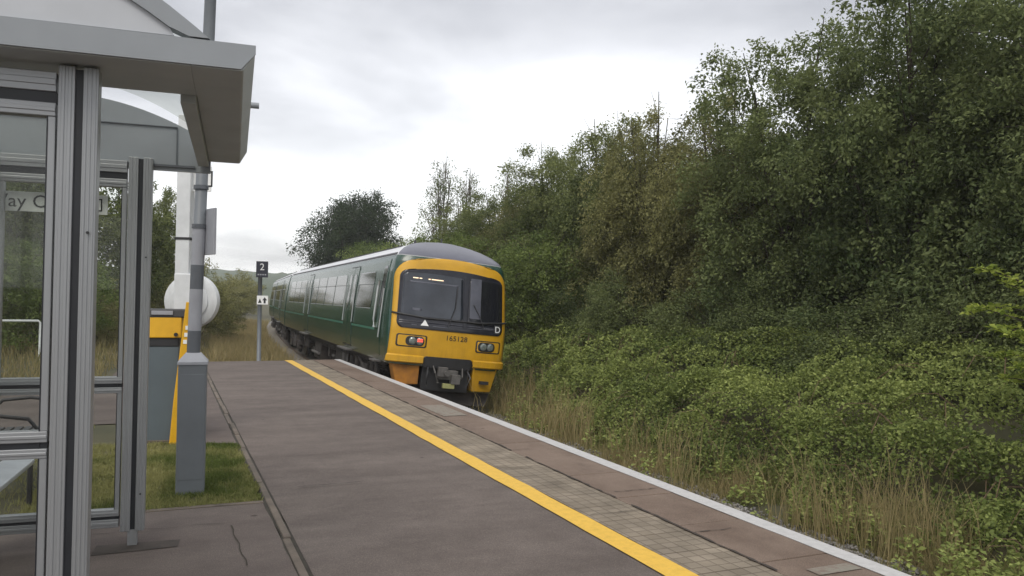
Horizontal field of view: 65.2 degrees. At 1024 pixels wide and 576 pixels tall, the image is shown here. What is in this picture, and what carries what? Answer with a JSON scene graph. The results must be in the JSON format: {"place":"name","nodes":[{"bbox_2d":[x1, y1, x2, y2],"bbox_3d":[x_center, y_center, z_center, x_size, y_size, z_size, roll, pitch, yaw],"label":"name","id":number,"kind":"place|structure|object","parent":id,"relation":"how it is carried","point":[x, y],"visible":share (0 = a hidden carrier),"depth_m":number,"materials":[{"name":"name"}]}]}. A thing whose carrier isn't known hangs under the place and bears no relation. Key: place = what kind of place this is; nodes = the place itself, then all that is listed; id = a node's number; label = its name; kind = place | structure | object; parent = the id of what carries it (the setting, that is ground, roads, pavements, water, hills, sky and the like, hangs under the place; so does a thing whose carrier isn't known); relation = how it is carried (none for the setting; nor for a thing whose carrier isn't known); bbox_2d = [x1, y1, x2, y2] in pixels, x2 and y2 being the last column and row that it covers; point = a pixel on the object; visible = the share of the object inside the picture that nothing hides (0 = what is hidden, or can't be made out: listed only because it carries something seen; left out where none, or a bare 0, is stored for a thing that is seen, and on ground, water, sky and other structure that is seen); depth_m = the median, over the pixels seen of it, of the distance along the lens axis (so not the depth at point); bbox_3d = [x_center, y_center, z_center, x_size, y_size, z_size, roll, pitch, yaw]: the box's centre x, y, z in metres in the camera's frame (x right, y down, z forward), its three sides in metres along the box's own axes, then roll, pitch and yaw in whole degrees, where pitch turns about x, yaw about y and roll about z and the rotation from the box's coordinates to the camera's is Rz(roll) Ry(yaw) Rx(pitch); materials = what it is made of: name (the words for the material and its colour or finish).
{"place":"outdoors","nodes":[
{"label":"outdoors","id":0,"kind":"place"},
{"bbox_2d":[0,365,235,442],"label":"path","id":1,"kind":"structure","parent":0,"point":[218,430],"depth_m":11.30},
{"bbox_2d":[147,308,184,443],"bbox_3d":[-4.068,1.013,9.347,0.550,1.540,0.490,1,-1,-14],"label":"equipment cabinet","id":2,"kind":"object","parent":1,"relation":"on","point":[166,327],"visible":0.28,"depth_m":9.17,"materials":[{"name":"metal"}]},
{"bbox_2d":[174,114,194,308],"bbox_3d":[-4.075,-0.167,10.054,0.277,4.000,0.200,1,-1,-3],"label":"white post","id":3,"kind":"object","parent":1,"relation":"on","point":[185,210],"visible":0.45,"depth_m":9.97,"materials":[{"name":"metal"}]},
{"bbox_2d":[164,277,219,325],"bbox_3d":[-4.099,0.165,10.179,0.700,0.700,0.220,1,-1,0],"label":"platform mirror","id":4,"kind":"object","parent":3,"relation":"attached to","point":[211,302],"visible":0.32,"depth_m":10.18,"materials":[{"name":"white paint"}]},
{"bbox_2d":[193,167,212,191],"bbox_3d":[-3.899,-1.374,10.084,0.260,0.320,0.024,1,-1,1],"label":"direction sign","id":5,"kind":"object","parent":3,"relation":"attached to","point":[210,180],"visible":0.14,"depth_m":10.07,"materials":[{"name":"white metal"}]},
{"bbox_2d":[0,424,263,514],"bbox_3d":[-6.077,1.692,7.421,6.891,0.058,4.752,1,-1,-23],"label":"lawn grass","id":6,"kind":"structure","parent":0,"point":[221,455],"depth_m":7.28,"materials":[{"name":"green plant"}]},
{"bbox_2d":[0,396,38,505],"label":"garden bench","id":7,"kind":"object","parent":6,"relation":"on","point":[34,426],"visible":0.38,"depth_m":6.36,"materials":[{"name":"metal"}]},
{"bbox_2d":[169,302,188,443],"bbox_3d":[-3.759,0.966,9.098,0.225,1.618,0.062,1,-1,-23],"label":"barrier arm","id":8,"kind":"object","parent":6,"relation":"on","point":[183,351],"visible":0.47,"depth_m":9.07},
{"bbox_2d":[175,0,258,495],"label":"lamp column","id":9,"kind":"structure","parent":6,"relation":"on","point":[192,362],"depth_m":6.86,"materials":[{"name":"grey metal"}]},
{"bbox_2d":[177,374,204,480],"bbox_3d":[-2.739,1.189,6.830,0.200,0.900,0.004,1,-1,-19],"label":"base door","id":10,"kind":"structure","parent":9,"relation":"in","point":[192,386],"depth_m":6.83,"materials":[{"name":"grey paint"}]},
{"bbox_2d":[205,208,216,254],"bbox_3d":[-2.637,-0.488,6.952,0.040,0.400,0.280,2,-1,-43],"label":"notice plate","id":11,"kind":"object","parent":9,"relation":"attached to","point":[210,232],"visible":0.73,"depth_m":6.89,"materials":[{"name":"grey paint"}]},
{"bbox_2d":[0,503,297,575],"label":"forecourt paving","id":12,"kind":"structure","parent":0,"point":[208,545],"depth_m":5.36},
{"bbox_2d":[0,0,255,575],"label":"waiting shelter","id":13,"kind":"object","parent":12,"relation":"on","point":[72,139],"visible":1,"depth_m":3.28,"materials":[{"name":"metal"}]},
{"bbox_2d":[0,180,5,377],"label":"window frame","id":14,"kind":"structure","parent":13,"relation":"in","point":[2,183],"depth_m":5.18,"materials":[{"name":"metal"}]},
{"bbox_2d":[0,459,34,491],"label":"perch bench","id":15,"kind":"object","parent":13,"relation":"attached to","point":[11,471],"visible":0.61,"depth_m":4.80,"materials":[{"name":"grey metal"}]},
{"bbox_2d":[36,457,48,575],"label":"window frame","id":16,"kind":"structure","parent":13,"relation":"in","point":[43,463],"depth_m":3.23,"materials":[{"name":"metal"}]},
{"bbox_2d":[40,116,57,430],"bbox_3d":[-1.893,-0.060,3.272,0.028,1.280,0.052,1,-1,-19],"label":"window frame","id":17,"kind":"structure","parent":13,"relation":"in","point":[52,121],"depth_m":3.25,"materials":[{"name":"metal"}]},
{"bbox_2d":[5,191,107,214],"bbox_3d":[-3.235,-0.573,5.294,1.008,0.130,0.018,1,-1,-19],"label":"way out sign","id":18,"kind":"object","parent":13,"relation":"attached to","point":[24,201],"visible":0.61,"depth_m":5.30,"materials":[{"name":"white plastic"}]},
{"bbox_2d":[114,392,122,508],"bbox_3d":[-2.660,1.099,5.409,0.028,0.780,0.052,1,-1,-19],"label":"window frame","id":19,"kind":"structure","parent":13,"relation":"in","point":[119,395],"depth_m":5.39,"materials":[{"name":"metal"}]},
{"bbox_2d":[118,187,127,376],"bbox_3d":[-2.640,-0.041,5.426,0.028,1.280,0.052,1,-1,-19],"label":"window frame","id":20,"kind":"structure","parent":13,"relation":"in","point":[124,190],"depth_m":5.40,"materials":[{"name":"metal"}]},
{"bbox_2d":[90,539,179,555],"bbox_3d":[-2.522,1.737,5.380,0.540,0.001,0.220,1,-1,-23],"label":"tarmac patch","id":21,"kind":"object","parent":12,"relation":"on","point":[108,549],"visible":1,"depth_m":5.37,"materials":[{"name":"grey asphalt"}]},
{"bbox_2d":[102,520,247,564],"bbox_3d":[-2.340,1.739,5.335,1.205,0.001,1.074,1,-1,-23],"label":"crack","id":22,"kind":"object","parent":12,"relation":"on","point":[233,534],"visible":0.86,"depth_m":5.61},
{"bbox_2d":[7,268,291,297],"bbox_3d":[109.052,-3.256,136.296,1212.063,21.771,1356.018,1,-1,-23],"label":"hills","id":23,"kind":"structure","parent":0,"point":[270,280],"depth_m":348.60,"materials":[{"name":"green plant"}]},
{"bbox_2d":[1,298,1023,575],"bbox_3d":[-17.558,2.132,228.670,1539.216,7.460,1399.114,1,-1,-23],"label":"ground","id":24,"kind":"structure","parent":0,"point":[981,484],"depth_m":11.87,"materials":[{"name":"green plant"}]},
{"bbox_2d":[3,268,19,306],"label":"bush","id":25,"kind":"object","parent":24,"relation":"on","point":[5,281],"visible":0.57,"depth_m":21.93,"materials":[{"name":"green plant"}]},
{"bbox_2d":[2,320,40,359],"bbox_3d":[-12.744,1.356,19.694,1.990,1.158,0.060,1,-1,-27],"label":"hoop rail","id":26,"kind":"object","parent":24,"relation":"on","point":[39,346],"visible":0.75,"depth_m":20.10,"materials":[{"name":"white metal"}]},
{"bbox_2d":[4,183,102,330],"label":"hedgerow tree","id":27,"kind":"object","parent":24,"relation":"on","point":[26,222],"visible":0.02,"depth_m":32.26,"materials":[{"name":"green plant"}]},
{"bbox_2d":[2,236,118,351],"bbox_3d":[-13.788,0.500,23.355,4.573,4.017,4.428,2,-1,-34],"label":"bush","id":28,"kind":"object","parent":24,"relation":"on","point":[28,305],"visible":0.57,"depth_m":22.73,"materials":[{"name":"green plant"}]},
{"bbox_2d":[3,182,127,326],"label":"hedgerow tree","id":29,"kind":"object","parent":24,"relation":"on","point":[22,229],"visible":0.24,"depth_m":28.06,"materials":[{"name":"green plant"}]},
{"bbox_2d":[95,278,124,343],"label":"willow bush","id":30,"kind":"object","parent":24,"relation":"on","point":[109,311],"visible":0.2,"depth_m":26.93,"materials":[{"name":"green plant"}]},
{"bbox_2d":[97,181,175,319],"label":"hedgerow tree","id":31,"kind":"object","parent":24,"relation":"on","point":[159,235],"visible":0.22,"depth_m":34.29,"materials":[{"name":"green plant"}]},
{"bbox_2d":[150,282,171,308],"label":"willow bush","id":32,"kind":"object","parent":24,"relation":"on","point":[157,304],"visible":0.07,"depth_m":33.73,"materials":[{"name":"green plant"}]},
{"bbox_2d":[151,183,176,297],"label":"hedgerow tree","id":33,"kind":"object","parent":24,"relation":"on","point":[162,206],"visible":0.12,"depth_m":39.63,"materials":[{"name":"green plant"}]},
{"bbox_2d":[163,257,235,340],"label":"willow bush","id":34,"kind":"object","parent":24,"relation":"on","point":[222,304],"visible":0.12,"depth_m":38.90,"materials":[{"name":"green plant"}]},
{"bbox_2d":[145,500,263,512],"bbox_3d":[-9.754,1.630,3.293,16.765,0.108,0.070,1,-1,-23],"label":"lawn edging","id":35,"kind":"object","parent":24,"relation":"on","point":[202,506],"visible":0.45,"depth_m":6.41,"materials":[{"name":"concrete"}]},
{"bbox_2d":[204,266,228,297],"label":"willow bush","id":36,"kind":"object","parent":24,"relation":"on","point":[206,273],"visible":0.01,"depth_m":59.90,"materials":[{"name":"green plant"}]},
{"bbox_2d":[201,289,248,336],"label":"willow bush","id":37,"kind":"object","parent":24,"relation":"on","point":[228,326],"visible":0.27,"depth_m":43.93,"materials":[{"name":"green plant"}]},
{"bbox_2d":[204,280,250,328],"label":"willow bush","id":38,"kind":"object","parent":24,"relation":"on","point":[232,299],"visible":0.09,"depth_m":55.09,"materials":[{"name":"green plant"}]},
{"bbox_2d":[206,273,256,321],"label":"willow bush","id":39,"kind":"object","parent":24,"relation":"on","point":[238,292],"visible":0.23,"depth_m":65.93,"materials":[{"name":"green plant"}]},
{"bbox_2d":[221,273,263,314],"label":"willow bush","id":40,"kind":"object","parent":24,"relation":"on","point":[241,284],"visible":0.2,"depth_m":83.18,"materials":[{"name":"green plant"}]},
{"bbox_2d":[219,268,268,311],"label":"willow bush","id":41,"kind":"object","parent":24,"relation":"on","point":[248,277],"visible":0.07,"depth_m":99.25,"materials":[{"name":"green plant"}]},
{"bbox_2d":[286,186,407,267],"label":"oak tree","id":42,"kind":"object","parent":24,"relation":"on","point":[346,224],"visible":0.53,"depth_m":63.33,"materials":[{"name":"green plant"}]},
{"bbox_2d":[335,241,376,259],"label":"bush","id":43,"kind":"object","parent":24,"relation":"on","point":[352,253],"visible":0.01,"depth_m":60.06,"materials":[{"name":"green plant"}]},
{"bbox_2d":[334,240,389,258],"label":"bush","id":44,"kind":"object","parent":24,"relation":"on","point":[364,252],"visible":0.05,"depth_m":54.28,"materials":[{"name":"green plant"}]},
{"bbox_2d":[361,240,393,254],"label":"bush","id":45,"kind":"object","parent":24,"relation":"on","point":[384,244],"depth_m":49.09,"materials":[{"name":"green plant"}]},
{"bbox_2d":[371,235,421,252],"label":"bush","id":46,"kind":"object","parent":24,"relation":"on","point":[409,240],"depth_m":44.02,"materials":[{"name":"green plant"}]},
{"bbox_2d":[379,231,448,249],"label":"bush","id":47,"kind":"object","parent":24,"relation":"on","point":[420,239],"visible":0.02,"depth_m":39.08,"materials":[{"name":"green plant"}]},
{"bbox_2d":[409,150,465,241],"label":"sparse tree","id":48,"kind":"object","parent":24,"relation":"on","point":[442,193],"visible":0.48,"depth_m":48.49,"materials":[{"name":"green plant"}]},
{"bbox_2d":[207,361,672,575],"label":"platform","id":49,"kind":"structure","parent":24,"relation":"on","point":[421,508],"depth_m":6.80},
{"bbox_2d":[207,372,308,575],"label":"kerb","id":50,"kind":"structure","parent":49,"relation":"on","point":[296,559],"depth_m":6.57,"materials":[{"name":"concrete"}]},
{"bbox_2d":[207,373,313,575],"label":"kerb joint","id":51,"kind":"object","parent":50,"relation":"on","point":[307,568],"visible":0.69,"depth_m":6.50,"materials":[{"name":"grey concrete"}]},
{"bbox_2d":[256,261,267,360],"bbox_3d":[-6.574,0.752,20.985,0.315,2.900,0.145,1,-1,-17],"label":"car stop marker","id":52,"kind":"object","parent":49,"relation":"on","point":[261,269],"visible":0.98,"depth_m":20.94,"materials":[{"name":"grey paint"}]},
{"bbox_2d":[285,360,698,575],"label":"yellow line","id":53,"kind":"object","parent":49,"relation":"on","point":[654,561],"visible":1,"depth_m":6.86,"materials":[{"name":"yellow paint"}]},
{"bbox_2d":[297,360,776,569],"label":"surface cracks","id":54,"kind":"object","parent":49,"relation":"on","point":[593,487],"visible":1,"depth_m":6.67,"materials":[{"name":"black asphalt"}]},
{"bbox_2d":[293,360,783,575],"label":"block paving","id":55,"kind":"structure","parent":49,"relation":"on","point":[696,554],"depth_m":6.89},
{"bbox_2d":[313,360,883,575],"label":"coping","id":56,"kind":"object","parent":49,"relation":"on","point":[784,555],"visible":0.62,"depth_m":6.96,"materials":[{"name":"grey concrete"}]},
{"bbox_2d":[420,405,465,415],"bbox_3d":[-1.057,1.856,12.162,0.360,0.001,1.200,1,-1,-23],"label":"faded marking","id":57,"kind":"object","parent":56,"relation":"on","point":[442,410],"visible":1,"depth_m":12.12,"materials":[{"name":"beige paint"}]},
{"bbox_2d":[334,359,910,575],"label":"white edge line","id":58,"kind":"object","parent":56,"relation":"on","point":[876,567],"visible":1,"depth_m":6.93,"materials":[{"name":"white paint"}]},
{"bbox_2d":[807,563,861,574],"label":"faded marking","id":59,"kind":"object","parent":56,"relation":"on","point":[829,569],"visible":1,"depth_m":5.15,"materials":[{"name":"beige paint"}]},
{"bbox_2d":[405,229,478,252],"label":"bush","id":60,"kind":"object","parent":24,"relation":"on","point":[455,237],"visible":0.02,"depth_m":34.30,"materials":[{"name":"green plant"}]},
{"bbox_2d":[427,204,489,245],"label":"broadleaf tree","id":61,"kind":"object","parent":24,"relation":"on","point":[444,223],"visible":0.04,"depth_m":38.84,"materials":[{"name":"green plant"}]},
{"bbox_2d":[444,165,488,233],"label":"sparse tree","id":62,"kind":"object","parent":24,"relation":"on","point":[469,190],"visible":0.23,"depth_m":45.07,"materials":[{"name":"green plant"}]},
{"bbox_2d":[442,189,520,267],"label":"broadleaf tree","id":63,"kind":"object","parent":24,"relation":"on","point":[475,221],"visible":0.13,"depth_m":35.52,"materials":[{"name":"green plant"}]},
{"bbox_2d":[444,233,541,342],"bbox_3d":[-1.252,0.419,30.380,5.031,5.021,4.871,2,-1,-38],"label":"bush","id":64,"kind":"object","parent":24,"relation":"on","point":[476,244],"visible":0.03,"depth_m":30.09,"materials":[{"name":"green plant"}]},
{"bbox_2d":[486,163,524,220],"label":"sparse tree","id":65,"kind":"object","parent":24,"relation":"on","point":[503,185],"visible":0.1,"depth_m":37.53,"materials":[{"name":"green plant"}]},
{"bbox_2d":[1,307,1023,575],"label":"long grass","id":66,"kind":"structure","parent":24,"relation":"on","point":[235,347],"depth_m":11.43,"materials":[{"name":"green plant"}]},
{"bbox_2d":[464,175,576,294],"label":"drooping tree","id":67,"kind":"object","parent":24,"relation":"on","point":[503,221],"visible":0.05,"depth_m":32.37,"materials":[{"name":"green plant"}]},
{"bbox_2d":[506,283,545,342],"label":"shrub","id":68,"kind":"object","parent":24,"relation":"on","point":[518,300],"visible":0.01,"depth_m":28.76,"materials":[{"name":"green plant"}]},
{"bbox_2d":[482,227,591,348],"bbox_3d":[0.576,0.333,26.477,4.650,4.770,4.802,1,-1,24],"label":"bush","id":69,"kind":"object","parent":24,"relation":"on","point":[518,261],"visible":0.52,"depth_m":25.67,"materials":[{"name":"green plant"}]},
{"bbox_2d":[505,286,587,345],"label":"shrub","id":70,"kind":"object","parent":24,"relation":"on","point":[527,324],"visible":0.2,"depth_m":26.00,"materials":[{"name":"green plant"}]},
{"bbox_2d":[482,141,631,315],"bbox_3d":[1.978,-1.458,30.132,5.720,8.374,5.948,1,-1,-21],"label":"broadleaf tree","id":71,"kind":"object","parent":24,"relation":"on","point":[534,217],"visible":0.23,"depth_m":29.56,"materials":[{"name":"green plant"}]},
{"bbox_2d":[531,272,638,347],"bbox_3d":[2.412,0.882,24.729,3.502,3.046,3.135,2,-1,-37],"label":"shrub","id":72,"kind":"object","parent":24,"relation":"on","point":[569,306],"visible":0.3,"depth_m":24.35,"materials":[{"name":"green plant"}]},
{"bbox_2d":[267,321,922,575],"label":"ballast","id":73,"kind":"structure","parent":24,"relation":"on","point":[870,557],"depth_m":12.08,"materials":[{"name":"gravel"}]},
{"bbox_2d":[275,328,308,359],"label":"rails","id":74,"kind":"object","parent":73,"relation":"on","point":[291,347],"visible":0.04,"depth_m":40.48,"materials":[{"name":"metal"}]},
{"bbox_2d":[269,239,505,406],"bbox_3d":[-9.439,1.045,39.437,3.495,4.193,46.467,1,-1,-20],"label":"train","id":75,"kind":"object","parent":74,"relation":"on","point":[429,317],"visible":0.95,"depth_m":18.43,"materials":[{"name":"green paint"}]},
{"bbox_2d":[268,323,914,575],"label":"track sleepers","id":76,"kind":"object","parent":73,"relation":"on","point":[273,330],"visible":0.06,"depth_m":37.58,"materials":[{"name":"concrete"}]},
{"bbox_2d":[310,351,927,575],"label":"ballast stones","id":77,"kind":"object","parent":73,"relation":"on","point":[852,547],"visible":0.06,"depth_m":10.20,"materials":[{"name":"gravel"}]},
{"bbox_2d":[524,110,675,345],"bbox_3d":[2.854,-1.639,27.160,5.836,8.642,6.069,0,-1,39],"label":"broadleaf tree","id":78,"kind":"object","parent":24,"relation":"on","point":[565,214],"visible":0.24,"depth_m":26.31,"materials":[{"name":"green plant"}]},
{"bbox_2d":[565,265,673,355],"bbox_3d":[3.111,0.881,22.452,3.096,3.256,3.459,1,-1,-12],"label":"shrub","id":79,"kind":"object","parent":24,"relation":"on","point":[612,315],"visible":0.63,"depth_m":22.15,"materials":[{"name":"green plant"}]},
{"bbox_2d":[557,92,711,351],"bbox_3d":[4.195,-1.619,24.183,5.738,8.527,5.478,2,-1,-36],"label":"drooping tree","id":80,"kind":"object","parent":24,"relation":"on","point":[620,225],"visible":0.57,"depth_m":23.35,"materials":[{"name":"green plant"}]},
{"bbox_2d":[599,146,710,326],"bbox_3d":[5.750,-1.461,30.533,6.806,8.367,7.703,1,-1,21],"label":"broadleaf tree","id":81,"kind":"object","parent":24,"relation":"on","point":[652,212],"depth_m":29.76,"materials":[{"name":"green plant"}]},
{"bbox_2d":[627,284,756,367],"bbox_3d":[4.655,1.181,19.854,3.690,2.569,4.123,1,-1,22],"label":"shrub","id":82,"kind":"object","parent":24,"relation":"on","point":[671,322],"visible":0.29,"depth_m":19.64,"materials":[{"name":"green plant"}]},
{"bbox_2d":[618,73,820,362],"bbox_3d":[5.707,-1.506,21.570,5.797,8.440,5.535,2,-1,-37],"label":"drooping tree","id":83,"kind":"object","parent":24,"relation":"on","point":[681,275],"visible":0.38,"depth_m":20.92,"materials":[{"name":"green plant"}]},
{"bbox_2d":[647,147,822,327],"bbox_3d":[7.469,-1.201,26.451,6.797,7.840,6.537,1,-1,-3],"label":"broadleaf tree","id":84,"kind":"object","parent":24,"relation":"on","point":[706,237],"depth_m":25.65,"materials":[{"name":"green plant"}]},
{"bbox_2d":[469,377,1023,575],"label":"weeds","id":85,"kind":"object","parent":24,"relation":"on","point":[961,564],"visible":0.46,"depth_m":9.16,"materials":[{"name":"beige plant"}]},
{"bbox_2d":[672,249,825,369],"bbox_3d":[5.512,0.794,17.728,3.648,3.256,3.266,1,-1,0],"label":"shrub","id":86,"kind":"object","parent":24,"relation":"on","point":[757,297],"visible":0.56,"depth_m":17.23,"materials":[{"name":"green plant"}]},
{"bbox_2d":[488,314,1023,575],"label":"brambles","id":87,"kind":"object","parent":24,"relation":"on","point":[751,382],"visible":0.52,"depth_m":12.19,"materials":[{"name":"green plant"}]},
{"bbox_2d":[664,8,916,361],"bbox_3d":[6.567,-1.922,18.287,5.773,8.937,6.534,1,-1,-1],"label":"broadleaf tree","id":88,"kind":"object","parent":24,"relation":"on","point":[754,126],"visible":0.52,"depth_m":17.86,"materials":[{"name":"green plant"}]},
{"bbox_2d":[742,102,945,332],"bbox_3d":[9.294,-1.223,21.745,6.797,7.840,6.537,1,-1,-20],"label":"broadleaf tree","id":89,"kind":"object","parent":24,"relation":"on","point":[809,235],"depth_m":20.93,"materials":[{"name":"green plant"}]},
{"bbox_2d":[739,272,977,394],"bbox_3d":[6.698,1.058,14.856,4.444,2.686,3.977,1,-1,0],"label":"shrub","id":90,"kind":"object","parent":24,"relation":"on","point":[863,315],"visible":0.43,"depth_m":14.36,"materials":[{"name":"green plant"}]},
{"bbox_2d":[750,0,1023,373],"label":"broadleaf tree","id":91,"kind":"object","parent":24,"relation":"on","point":[885,162],"visible":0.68,"depth_m":15.16,"materials":[{"name":"green plant"}]},
{"bbox_2d":[808,1,1023,337],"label":"broadleaf tree","id":92,"kind":"object","parent":24,"relation":"on","point":[913,15],"visible":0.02,"depth_m":17.92,"materials":[{"name":"green plant"}]},
{"bbox_2d":[850,251,1023,416],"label":"shrub","id":93,"kind":"object","parent":24,"relation":"on","point":[993,295],"visible":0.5,"depth_m":12.63,"materials":[{"name":"green plant"}]},
{"bbox_2d":[866,0,1023,372],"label":"broadleaf tree","id":94,"kind":"object","parent":24,"relation":"on","point":[1009,191],"visible":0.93,"depth_m":13.28,"materials":[{"name":"green plant"}]},
{"bbox_2d":[937,37,1022,293],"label":"broadleaf tree","id":95,"kind":"object","parent":24,"relation":"on","point":[982,140],"visible":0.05,"depth_m":15.50,"materials":[{"name":"green plant"}]},
{"bbox_2d":[959,262,1023,382],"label":"sapling","id":96,"kind":"object","parent":24,"relation":"on","point":[1012,281],"visible":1,"depth_m":8.97,"materials":[{"name":"green plant"}]},
{"bbox_2d":[36,0,1020,273],"label":"sky","id":97,"kind":"structure","parent":0,"point":[352,96],"materials":[{"name":"white"}]}
]}

